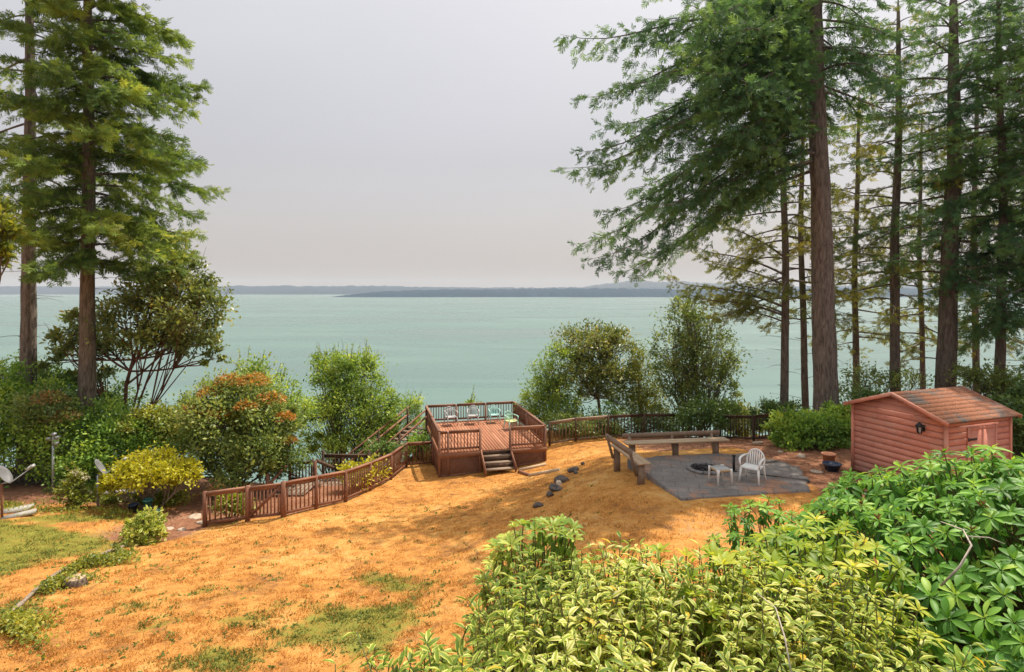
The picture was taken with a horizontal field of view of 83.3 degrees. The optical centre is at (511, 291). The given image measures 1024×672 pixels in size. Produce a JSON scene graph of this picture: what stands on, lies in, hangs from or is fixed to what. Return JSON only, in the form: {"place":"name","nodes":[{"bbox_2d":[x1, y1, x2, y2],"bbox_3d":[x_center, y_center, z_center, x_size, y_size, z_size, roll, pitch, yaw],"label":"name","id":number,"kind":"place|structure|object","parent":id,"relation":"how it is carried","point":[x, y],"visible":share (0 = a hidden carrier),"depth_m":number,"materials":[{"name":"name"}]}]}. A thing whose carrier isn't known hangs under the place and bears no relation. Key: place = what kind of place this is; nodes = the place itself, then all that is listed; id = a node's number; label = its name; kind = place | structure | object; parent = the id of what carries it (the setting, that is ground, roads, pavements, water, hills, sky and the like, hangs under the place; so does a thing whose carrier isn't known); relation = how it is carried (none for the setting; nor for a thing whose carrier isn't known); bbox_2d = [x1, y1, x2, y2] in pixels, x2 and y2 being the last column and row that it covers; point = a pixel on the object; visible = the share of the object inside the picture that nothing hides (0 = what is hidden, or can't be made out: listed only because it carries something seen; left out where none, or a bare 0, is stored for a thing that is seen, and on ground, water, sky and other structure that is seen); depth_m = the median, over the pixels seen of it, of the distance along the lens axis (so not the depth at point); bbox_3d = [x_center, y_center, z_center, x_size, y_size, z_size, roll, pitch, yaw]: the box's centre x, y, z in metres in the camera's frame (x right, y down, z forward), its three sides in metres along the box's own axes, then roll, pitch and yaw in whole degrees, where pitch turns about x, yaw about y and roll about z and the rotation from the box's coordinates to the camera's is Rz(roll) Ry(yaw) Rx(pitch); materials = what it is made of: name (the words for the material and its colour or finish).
{"place":"outdoors","nodes":[
{"label":"outdoors","id":0,"kind":"place"},
{"bbox_2d":[0,285,1018,294],"bbox_3d":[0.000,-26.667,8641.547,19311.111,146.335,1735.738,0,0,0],"label":"hills","id":1,"kind":"structure","parent":0,"point":[290,289],"depth_m":8191.54,"materials":[{"name":"grey"}]},
{"bbox_2d":[0,427,1023,671],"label":"ground","id":2,"kind":"structure","parent":0,"point":[652,491],"depth_m":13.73,"materials":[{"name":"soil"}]},
{"bbox_2d":[0,186,34,281],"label":"maple branch tree","id":3,"kind":"object","parent":2,"relation":"on","point":[11,228],"visible":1,"depth_m":18.73,"materials":[{"name":"green plant"}]},
{"bbox_2d":[0,464,35,517],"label":"satellite dish","id":4,"kind":"object","parent":2,"relation":"on","point":[6,476],"visible":0.97,"depth_m":17.46,"materials":[{"name":"metal"}]},
{"bbox_2d":[1,508,36,518],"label":"stone slab","id":5,"kind":"structure","parent":2,"relation":"on","point":[28,512],"depth_m":17.58,"materials":[{"name":"stone"}]},
{"bbox_2d":[3,503,34,513],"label":"stone slab","id":6,"kind":"structure","parent":2,"relation":"on","point":[14,510],"depth_m":18.12,"materials":[{"name":"stone"}]},
{"bbox_2d":[0,381,94,481],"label":"hedge shrub","id":7,"kind":"object","parent":2,"relation":"on","point":[60,414],"visible":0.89,"depth_m":22.07,"materials":[{"name":"green plant"}]},
{"bbox_2d":[46,432,60,490],"bbox_3d":[-17.193,6.517,21.593,0.470,2.436,0.164,0,0,0],"label":"instrument pole","id":8,"kind":"object","parent":2,"relation":"on","point":[53,448],"visible":0.96,"depth_m":21.58,"materials":[{"name":"metal"}]},
{"bbox_2d":[0,0,125,467],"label":"fir tree","id":9,"kind":"object","parent":2,"relation":"on","point":[28,322],"visible":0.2,"depth_m":25.88,"materials":[{"name":"green plant"}]},
{"bbox_2d":[0,359,128,491],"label":"hedge shrub","id":10,"kind":"object","parent":2,"relation":"on","point":[25,448],"visible":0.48,"depth_m":22.65,"materials":[{"name":"green plant"}]},
{"bbox_2d":[12,545,123,609],"bbox_3d":[-9.809,6.244,12.596,0.530,0.971,5.068,0,0,-14],"label":"edging branch","id":11,"kind":"object","parent":2,"relation":"on","point":[26,598],"visible":0.33,"depth_m":11.53,"materials":[{"name":"wood"}]},
{"bbox_2d":[47,461,102,508],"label":"bush","id":12,"kind":"object","parent":2,"relation":"on","point":[74,485],"visible":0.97,"depth_m":18.76,"materials":[{"name":"green plant"}]},
{"bbox_2d":[0,349,150,415],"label":"hedge shrub","id":13,"kind":"object","parent":2,"relation":"on","point":[43,374],"visible":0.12,"depth_m":26.65,"materials":[{"name":"green plant"}]},
{"bbox_2d":[64,573,88,588],"bbox_3d":[-9.165,6.145,12.088,0.470,0.280,0.493,0,0,0],"label":"tree stump","id":14,"kind":"object","parent":2,"relation":"on","point":[76,582],"visible":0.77,"depth_m":12.00,"materials":[{"name":"wood"}]},
{"bbox_2d":[3,496,160,525],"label":"border weeds","id":15,"kind":"object","parent":2,"relation":"on","point":[114,511],"visible":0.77,"depth_m":18.40,"materials":[{"name":"green plant"}]},
{"bbox_2d":[0,542,168,671],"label":"ground cover","id":16,"kind":"object","parent":2,"relation":"on","point":[24,624],"visible":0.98,"depth_m":11.44,"materials":[{"name":"green plant"}]},
{"bbox_2d":[95,457,126,506],"bbox_3d":[-13.460,6.489,19.275,0.901,1.791,0.564,0,0,-9],"label":"satellite dish","id":17,"kind":"object","parent":2,"relation":"on","point":[99,465],"visible":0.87,"depth_m":19.27,"materials":[{"name":"metal"}]},
{"bbox_2d":[30,383,196,490],"bbox_3d":[-15.954,6.084,23.431,5.706,4.130,5.879,0,0,-42],"label":"hedge shrub","id":18,"kind":"object","parent":2,"relation":"on","point":[110,447],"visible":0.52,"depth_m":22.53,"materials":[{"name":"green plant"}]},
{"bbox_2d":[0,0,231,472],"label":"fir tree","id":19,"kind":"object","parent":2,"relation":"on","point":[150,238],"visible":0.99,"depth_m":24.06,"materials":[{"name":"green plant"}]},
{"bbox_2d":[90,488,159,495],"bbox_3d":[-14.110,7.220,20.525,2.913,0.250,0.220,0,0,-5],"label":"edging log","id":20,"kind":"object","parent":2,"relation":"on","point":[132,491],"visible":0.14,"depth_m":20.50,"materials":[{"name":"wood"}]},
{"bbox_2d":[128,503,138,512],"bbox_3d":[-12.432,7.121,18.900,0.308,0.260,0.308,0,0,0],"label":"garden pot","id":21,"kind":"object","parent":2,"relation":"on","point":[133,506],"visible":0.98,"depth_m":18.84,"materials":[{"name":"plastic"}]},
{"bbox_2d":[33,244,240,453],"bbox_3d":[-17.235,3.207,26.570,9.626,11.100,5.889,0,0,0],"label":"madrona tree","id":22,"kind":"object","parent":2,"relation":"on","point":[174,323],"visible":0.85,"depth_m":26.02,"materials":[{"name":"green plant"}]},
{"bbox_2d":[83,484,194,508],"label":"golden shrub","id":23,"kind":"object","parent":2,"relation":"on","point":[159,497],"visible":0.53,"depth_m":19.91,"materials":[{"name":"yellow plant"}]},
{"bbox_2d":[115,505,168,546],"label":"variegated plant","id":24,"kind":"object","parent":2,"relation":"on","point":[143,530],"visible":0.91,"depth_m":15.63,"materials":[{"name":"green plant"}]},
{"bbox_2d":[142,498,152,510],"bbox_3d":[-11.981,7.072,18.950,0.308,0.460,0.308,0,0,0],"label":"garden pot","id":25,"kind":"object","parent":2,"relation":"on","point":[147,501],"visible":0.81,"depth_m":18.87,"materials":[{"name":"plastic"}]},
{"bbox_2d":[93,441,204,508],"bbox_3d":[-12.194,6.299,19.529,3.652,2.330,2.830,0,0,0],"label":"golden shrub","id":26,"kind":"object","parent":2,"relation":"on","point":[141,470],"visible":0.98,"depth_m":19.10,"materials":[{"name":"yellow plant"}]},
{"bbox_2d":[110,397,206,455],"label":"hedge shrub","id":27,"kind":"object","parent":2,"relation":"on","point":[149,416],"visible":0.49,"depth_m":22.96,"materials":[{"name":"green plant"}]},
{"bbox_2d":[187,513,201,518],"bbox_3d":[-10.405,7.401,18.872,0.422,0.082,0.579,0,0,-30],"label":"rock","id":28,"kind":"object","parent":2,"relation":"on","point":[196,516],"visible":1,"depth_m":18.85,"materials":[{"name":"stone"}]},
{"bbox_2d":[208,486,261,520],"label":"bank shrub","id":29,"kind":"object","parent":2,"relation":"on","point":[225,501],"visible":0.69,"depth_m":18.13,"materials":[{"name":"green plant"}]},
{"bbox_2d":[152,348,319,501],"bbox_3d":[-10.612,5.013,22.155,5.641,5.673,5.795,0,0,-32],"label":"orange topped tree","id":30,"kind":"object","parent":2,"relation":"on","point":[256,430],"visible":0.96,"depth_m":21.53,"materials":[{"name":"green plant"}]},
{"bbox_2d":[225,345,327,483],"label":"tree","id":31,"kind":"object","parent":2,"relation":"on","point":[298,398],"visible":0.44,"depth_m":24.60,"materials":[{"name":"green plant"}]},
{"bbox_2d":[262,459,340,497],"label":"garden stairs","id":32,"kind":"structure","parent":2,"relation":"on","point":[269,481],"depth_m":22.37,"materials":[{"name":"wood"}]},
{"bbox_2d":[0,459,610,671],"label":"green grass","id":33,"kind":"structure","parent":2,"relation":"on","point":[240,623],"depth_m":10.30,"materials":[{"name":"plant"}]},
{"bbox_2d":[202,441,433,526],"bbox_3d":[-5.883,6.951,21.592,2.307,2.198,10.378,0,0,32],"label":"garden fence","id":34,"kind":"object","parent":2,"relation":"on","point":[249,490],"visible":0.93,"depth_m":18.48,"materials":[{"name":"brown wood"}]},
{"bbox_2d":[0,474,650,671],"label":"lawn weeds","id":35,"kind":"object","parent":2,"relation":"on","point":[360,616],"visible":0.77,"depth_m":10.33,"materials":[{"name":"green plant"}]},
{"bbox_2d":[248,435,411,489],"bbox_3d":[-7.566,7.338,23.922,6.732,2.888,2.670,0,0,-40],"label":"bank shrub","id":36,"kind":"object","parent":2,"relation":"on","point":[388,447],"visible":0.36,"depth_m":23.42,"materials":[{"name":"green plant"}]},
{"bbox_2d":[311,450,369,484],"bbox_3d":[-6.900,7.676,23.302,2.000,2.100,1.405,0,0,0],"label":"stair landing","id":37,"kind":"object","parent":2,"relation":"on","point":[332,456],"visible":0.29,"depth_m":23.90,"materials":[{"name":"wood"}]},
{"bbox_2d":[294,338,410,477],"bbox_3d":[-8.135,7.464,28.461,6.155,10.413,5.689,0,0,0],"label":"alder tree","id":38,"kind":"object","parent":2,"relation":"on","point":[335,403],"visible":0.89,"depth_m":28.11,"materials":[{"name":"green plant"}]},
{"bbox_2d":[335,453,392,491],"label":"bank shrub","id":39,"kind":"object","parent":2,"relation":"on","point":[349,466],"visible":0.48,"depth_m":21.73,"materials":[{"name":"yellow plant"}]},
{"bbox_2d":[342,406,427,472],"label":"beach staircase","id":40,"kind":"structure","parent":2,"relation":"on","point":[405,431],"depth_m":27.34,"materials":[{"name":"wood"}]},
{"bbox_2d":[353,387,427,463],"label":"bank shrub","id":41,"kind":"object","parent":2,"relation":"on","point":[415,408],"visible":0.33,"depth_m":31.19,"materials":[{"name":"green plant"}]},
{"bbox_2d":[403,428,431,460],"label":"bank shrub","id":42,"kind":"object","parent":2,"relation":"on","point":[415,437],"visible":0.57,"depth_m":26.89,"materials":[{"name":"green plant"}]},
{"bbox_2d":[3,436,870,553],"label":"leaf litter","id":43,"kind":"object","parent":2,"relation":"on","point":[535,516],"visible":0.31,"depth_m":19.28,"materials":[{"name":"brown plant"}]},
{"bbox_2d":[464,385,482,419],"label":"bank shrub","id":44,"kind":"object","parent":2,"relation":"on","point":[471,400],"visible":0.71,"depth_m":32.14,"materials":[{"name":"green plant"}]},
{"bbox_2d":[425,401,546,477],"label":"viewing deck","id":45,"kind":"structure","parent":2,"relation":"on","point":[485,439],"depth_m":25.10,"materials":[{"name":"wood"}]},
{"bbox_2d":[443,406,457,426],"bbox_3d":[-3.096,6.304,29.052,0.645,0.885,0.682,0,0,-25],"label":"plastic chair","id":46,"kind":"object","parent":45,"relation":"on","point":[448,412],"visible":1,"depth_m":29.15,"materials":[{"name":"plastic"}]},
{"bbox_2d":[467,405,478,424],"bbox_3d":[-1.981,6.304,29.368,0.659,0.885,0.712,0,0,0],"label":"plastic chair","id":47,"kind":"object","parent":45,"relation":"on","point":[473,414],"visible":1,"depth_m":29.51,"materials":[{"name":"plastic"}]},
{"bbox_2d":[488,405,500,423],"bbox_3d":[-0.923,6.325,29.645,0.617,0.844,0.653,0,0,-14],"label":"plastic chair","id":48,"kind":"object","parent":45,"relation":"on","point":[492,408],"visible":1,"depth_m":29.81,"materials":[{"name":"plastic"}]},
{"bbox_2d":[503,411,518,428],"bbox_3d":[-0.053,6.325,28.212,0.617,0.844,0.652,0,0,-31],"label":"plastic chair","id":49,"kind":"object","parent":45,"relation":"on","point":[510,419],"visible":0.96,"depth_m":28.29,"materials":[{"name":"plastic"}]},
{"bbox_2d":[518,470,529,475],"bbox_3d":[0.458,7.149,22.650,0.120,0.553,1.953,0,0,-10],"label":"edging timber","id":50,"kind":"object","parent":2,"relation":"on","point":[523,472],"visible":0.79,"depth_m":22.37,"materials":[{"name":"wood"}]},
{"bbox_2d":[519,463,545,469],"bbox_3d":[0.862,7.361,24.100,1.218,0.227,0.120,0,0,-19],"label":"edging timber","id":51,"kind":"object","parent":2,"relation":"on","point":[533,466],"visible":0.79,"depth_m":24.06,"materials":[{"name":"wood"}]},
{"bbox_2d":[462,513,605,667],"bbox_3d":[0.260,3.747,5.914,1.661,2.913,1.381,0,0,0],"label":"rhododendron bush","id":52,"kind":"object","parent":2,"relation":"on","point":[535,549],"visible":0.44,"depth_m":5.84,"materials":[{"name":"green plant"}]},
{"bbox_2d":[533,502,543,507],"bbox_3d":[0.732,5.952,16.038,0.254,0.180,0.316,0,0,-33],"label":"rock","id":53,"kind":"object","parent":2,"relation":"on","point":[537,504],"visible":0.98,"depth_m":15.96,"materials":[{"name":"stone"}]},
{"bbox_2d":[528,468,559,476],"bbox_3d":[1.186,6.689,21.250,1.222,0.472,0.120,0,0,25],"label":"edging timber","id":54,"kind":"object","parent":2,"relation":"on","point":[544,472],"visible":0.93,"depth_m":21.20,"materials":[{"name":"wood"}]},
{"bbox_2d":[546,491,553,496],"bbox_3d":[1.142,5.987,17.004,0.253,0.209,0.347,0,0,26],"label":"rock","id":55,"kind":"object","parent":2,"relation":"on","point":[549,493],"visible":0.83,"depth_m":16.89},
{"bbox_2d":[512,338,593,432],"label":"bluff tree","id":56,"kind":"object","parent":2,"relation":"on","point":[555,396],"visible":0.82,"depth_m":29.66,"materials":[{"name":"green plant"}]},
{"bbox_2d":[549,483,561,490],"bbox_3d":[1.339,6.056,17.614,0.504,0.252,0.460,0,0,44],"label":"rock","id":57,"kind":"object","parent":2,"relation":"on","point":[554,487],"visible":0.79,"depth_m":17.56,"materials":[{"name":"stone"}]},
{"bbox_2d":[554,475,568,483],"bbox_3d":[1.592,6.075,18.516,0.497,0.328,0.429,0,0,0],"label":"rock","id":58,"kind":"object","parent":2,"relation":"on","point":[562,478],"visible":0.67,"depth_m":18.41,"materials":[{"name":"stone"}]},
{"bbox_2d":[567,466,578,472],"bbox_3d":[2.114,6.177,19.934,0.417,0.199,0.330,0,0,0],"label":"rock","id":59,"kind":"object","parent":2,"relation":"on","point":[571,470],"visible":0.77,"depth_m":19.84,"materials":[{"name":"stone"}]},
{"bbox_2d":[541,408,626,440],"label":"bluff shrub","id":60,"kind":"object","parent":2,"relation":"on","point":[562,416],"visible":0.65,"depth_m":27.84,"materials":[{"name":"green plant"}]},
{"bbox_2d":[547,317,652,415],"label":"madrona tree","id":61,"kind":"object","parent":2,"relation":"on","point":[608,340],"visible":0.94,"depth_m":30.43,"materials":[{"name":"green plant"}]},
{"bbox_2d":[557,391,692,434],"bbox_3d":[5.483,6.400,28.926,7.303,2.761,3.577,0,0,0],"label":"bluff shrub","id":62,"kind":"object","parent":2,"relation":"on","point":[613,411],"visible":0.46,"depth_m":28.78,"materials":[{"name":"green plant"}]},
{"bbox_2d":[605,433,650,484],"bbox_3d":[3.357,5.033,16.964,0.619,1.252,2.093,0,0,-12],"label":"park bench","id":63,"kind":"object","parent":2,"relation":"on","point":[641,462],"visible":0.9,"depth_m":16.58,"materials":[{"name":"wood"}]},
{"bbox_2d":[602,340,676,431],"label":"bluff tree","id":64,"kind":"object","parent":2,"relation":"on","point":[642,394],"visible":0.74,"depth_m":30.13,"materials":[{"name":"green plant"}]},
{"bbox_2d":[322,531,1009,671],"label":"variegated shrub","id":65,"kind":"object","parent":2,"relation":"on","point":[563,642],"visible":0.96,"depth_m":4.07,"materials":[{"name":"green plant"}]},
{"bbox_2d":[548,410,786,445],"bbox_3d":[7.016,6.075,26.653,10.092,2.570,3.584,0,0,22],"label":"fence","id":66,"kind":"object","parent":2,"relation":"on","point":[752,418],"visible":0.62,"depth_m":27.04,"materials":[{"name":"wood"}]},
{"bbox_2d":[636,282,768,437],"bbox_3d":[9.464,3.710,29.107,6.212,8.627,4.743,0,0,0],"label":"bluff tree","id":67,"kind":"object","parent":2,"relation":"on","point":[686,378],"visible":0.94,"depth_m":28.91,"materials":[{"name":"green plant"}]},
{"bbox_2d":[658,390,747,437],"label":"bluff shrub","id":68,"kind":"object","parent":2,"relation":"on","point":[686,418],"visible":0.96,"depth_m":26.63,"materials":[{"name":"green plant"}]},
{"bbox_2d":[616,540,815,670],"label":"rhododendron bush","id":69,"kind":"object","parent":2,"relation":"on","point":[716,553],"visible":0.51,"depth_m":4.55,"materials":[{"name":"green plant"}]},
{"bbox_2d":[712,394,764,436],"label":"bluff shrub","id":70,"kind":"object","parent":2,"relation":"on","point":[740,403],"visible":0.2,"depth_m":28.11,"materials":[{"name":"green plant"}]},
{"bbox_2d":[550,0,936,412],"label":"fir tree","id":71,"kind":"object","parent":2,"relation":"on","point":[771,62],"visible":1,"depth_m":21.60,"materials":[{"name":"green plant"}]},
{"bbox_2d":[696,494,801,633],"bbox_3d":[3.447,4.037,8.095,1.850,2.250,1.540,0,0,0],"label":"rhododendron bush","id":72,"kind":"object","parent":2,"relation":"on","point":[735,536],"visible":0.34,"depth_m":8.11,"materials":[{"name":"green plant"}]},
{"bbox_2d":[655,86,860,409],"bbox_3d":[12.035,-2.578,27.671,8.279,19.516,8.422,0,0,37],"label":"fir tree","id":73,"kind":"object","parent":2,"relation":"on","point":[787,289],"visible":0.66,"depth_m":26.83,"materials":[{"name":"green plant"}]},
{"bbox_2d":[745,393,805,432],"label":"bluff shrub","id":74,"kind":"object","parent":2,"relation":"on","point":[766,405],"visible":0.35,"depth_m":26.30,"materials":[{"name":"green plant"}]},
{"bbox_2d":[735,103,865,410],"bbox_3d":[14.375,-1.106,28.501,5.723,18.506,5.026,0,0,0],"label":"fir tree","id":75,"kind":"object","parent":2,"relation":"on","point":[804,350],"visible":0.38,"depth_m":28.37,"materials":[{"name":"green plant"}]},
{"bbox_2d":[759,397,850,450],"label":"hedge","id":76,"kind":"object","parent":2,"relation":"on","point":[806,429],"visible":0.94,"depth_m":19.87,"materials":[{"name":"green plant"}]},
{"bbox_2d":[810,469,823,473],"bbox_3d":[8.912,5.290,16.879,0.236,0.079,0.393,0,0,-28],"label":"rock","id":77,"kind":"object","parent":2,"relation":"on","point":[817,471],"visible":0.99,"depth_m":16.80,"materials":[{"name":"stone"}]},
{"bbox_2d":[821,452,836,460],"bbox_3d":[9.680,5.128,17.600,0.418,0.340,0.418,0,0,0],"label":"flower pot","id":78,"kind":"object","parent":2,"relation":"on","point":[829,456],"visible":0.79,"depth_m":17.49,"materials":[{"name":"ceramic"}]},
{"bbox_2d":[822,460,841,471],"bbox_3d":[9.444,5.184,17.000,0.528,0.220,0.528,0,0,0],"label":"flower pot","id":79,"kind":"object","parent":2,"relation":"on","point":[832,466],"visible":1,"depth_m":16.89,"materials":[{"name":"blue ceramic"}]},
{"bbox_2d":[718,512,950,671],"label":"rhododendron bush","id":80,"kind":"object","parent":2,"relation":"on","point":[863,566],"visible":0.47,"depth_m":5.25,"materials":[{"name":"green plant"}]},
{"bbox_2d":[826,383,883,420],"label":"undergrowth shrub","id":81,"kind":"object","parent":2,"relation":"on","point":[864,393],"visible":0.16,"depth_m":22.54,"materials":[{"name":"green plant"}]},
{"bbox_2d":[791,89,924,392],"bbox_3d":[17.414,-0.611,29.358,5.531,19.506,5.832,0,0,0],"label":"fir tree","id":82,"kind":"object","parent":2,"relation":"on","point":[854,351],"visible":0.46,"depth_m":29.36,"materials":[{"name":"green plant"}]},
{"bbox_2d":[812,356,934,403],"bbox_3d":[16.142,4.484,25.510,5.550,3.140,2.750,0,0,0],"label":"undergrowth shrub","id":83,"kind":"object","parent":2,"relation":"on","point":[880,383],"visible":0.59,"depth_m":25.48,"materials":[{"name":"green plant"}]},
{"bbox_2d":[749,444,1023,671],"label":"rhododendron bush","id":84,"kind":"object","parent":2,"relation":"on","point":[968,592],"visible":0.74,"depth_m":5.76,"materials":[{"name":"green plant"}]},
{"bbox_2d":[809,0,997,391],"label":"fir tree","id":85,"kind":"object","parent":2,"relation":"on","point":[893,321],"visible":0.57,"depth_m":26.04,"materials":[{"name":"green plant"}]},
{"bbox_2d":[859,125,975,389],"bbox_3d":[21.522,0.382,30.916,5.568,19.507,5.531,0,0,32],"label":"fir tree","id":86,"kind":"object","parent":2,"relation":"on","point":[921,347],"visible":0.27,"depth_m":30.43,"materials":[{"name":"green plant"}]},
{"bbox_2d":[835,0,1023,387],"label":"fir tree","id":87,"kind":"object","parent":2,"relation":"on","point":[947,336],"visible":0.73,"depth_m":24.10,"materials":[{"name":"green plant"}]},
{"bbox_2d":[843,386,1021,484],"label":"garden shed","id":88,"kind":"structure","parent":2,"relation":"on","point":[888,429],"depth_m":15.50,"materials":[{"name":"red paint"}]},
{"bbox_2d":[967,424,996,477],"bbox_3d":[12.259,4.390,15.005,1.170,1.760,0.068,0,0,-21],"label":"door","id":89,"kind":"structure","parent":88,"relation":"in","point":[980,435],"depth_m":15.00,"materials":[{"name":"red paint"}]},
{"bbox_2d":[907,46,1023,392],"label":"fir tree","id":90,"kind":"object","parent":2,"relation":"on","point":[974,313],"visible":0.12,"depth_m":28.45,"materials":[{"name":"green plant"}]},
{"bbox_2d":[910,0,1023,399],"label":"fir tree","id":91,"kind":"object","parent":2,"relation":"on","point":[1004,229],"visible":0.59,"depth_m":23.17,"materials":[{"name":"green plant"}]},
{"bbox_2d":[936,0,1023,376],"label":"fir tree","id":92,"kind":"object","parent":2,"relation":"on","point":[1017,240],"visible":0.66,"depth_m":22.31,"materials":[{"name":"green plant"}]},
{"bbox_2d":[938,357,1023,405],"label":"undergrowth shrub","id":93,"kind":"object","parent":2,"relation":"on","point":[993,381],"visible":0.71,"depth_m":22.40,"materials":[{"name":"green plant"}]},
{"bbox_2d":[986,373,1023,460],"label":"undergrowth shrub","id":94,"kind":"object","parent":2,"relation":"on","point":[1015,397],"visible":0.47,"depth_m":18.00,"materials":[{"name":"green plant"}]},
{"bbox_2d":[0,294,1023,482],"bbox_3d":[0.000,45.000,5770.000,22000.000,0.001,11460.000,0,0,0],"label":"water","id":95,"kind":"structure","parent":0,"point":[446,350],"depth_m":515.31,"materials":[{"name":"liquid"}]},
{"bbox_2d":[0,0,1023,287],"label":"sky","id":96,"kind":"structure","parent":0,"point":[406,143],"materials":[{"name":"grey"}]},
{"bbox_2d":[582,280,745,287],"bbox_3d":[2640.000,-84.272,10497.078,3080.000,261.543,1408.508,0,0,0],"label":"mountains","id":97,"kind":"structure","parent":0,"point":[639,284],"depth_m":10217.08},
{"bbox_2d":[334,288,1011,296],"bbox_3d":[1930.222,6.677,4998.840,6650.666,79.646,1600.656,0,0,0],"label":"headland","id":98,"kind":"structure","parent":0,"point":[582,292],"depth_m":4476.92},
{"bbox_2d":[627,453,810,500],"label":"patio","id":99,"kind":"structure","parent":0,"point":[680,481],"depth_m":16.08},
{"bbox_2d":[622,430,729,454],"bbox_3d":[5.242,5.105,18.553,3.437,1.035,0.618,0,0,-8],"label":"park bench","id":100,"kind":"object","parent":99,"relation":"on","point":[672,441],"visible":0.81,"depth_m":18.59,"materials":[{"name":"wood"}]},
{"bbox_2d":[686,461,720,474],"bbox_3d":[5.670,5.181,16.900,1.060,0.137,1.076,0,0,0],"label":"fire pit","id":101,"kind":"object","parent":99,"relation":"on","point":[701,467],"visible":0.77,"depth_m":16.84,"materials":[{"name":"stone"}]},
{"bbox_2d":[708,464,732,486],"bbox_3d":[5.662,5.006,15.651,0.475,0.446,0.477,0,0,-14],"label":"side table","id":102,"kind":"object","parent":99,"relation":"on","point":[721,469],"visible":1,"depth_m":15.53,"materials":[{"name":"grey plastic"}]},
{"bbox_2d":[732,454,736,471],"bbox_3d":[6.450,4.995,16.750,0.140,0.470,0.140,0,0,0],"label":"metal stake","id":103,"kind":"object","parent":99,"relation":"on","point":[733,462],"visible":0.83,"depth_m":16.73,"materials":[{"name":"metal"}]},
{"bbox_2d":[738,448,765,485],"bbox_3d":[6.624,4.809,15.857,0.617,0.844,0.653,0,0,41],"label":"plastic chair","id":104,"kind":"object","parent":99,"relation":"on","point":[752,466],"visible":1,"depth_m":15.88,"materials":[{"name":"plastic"}]}
]}

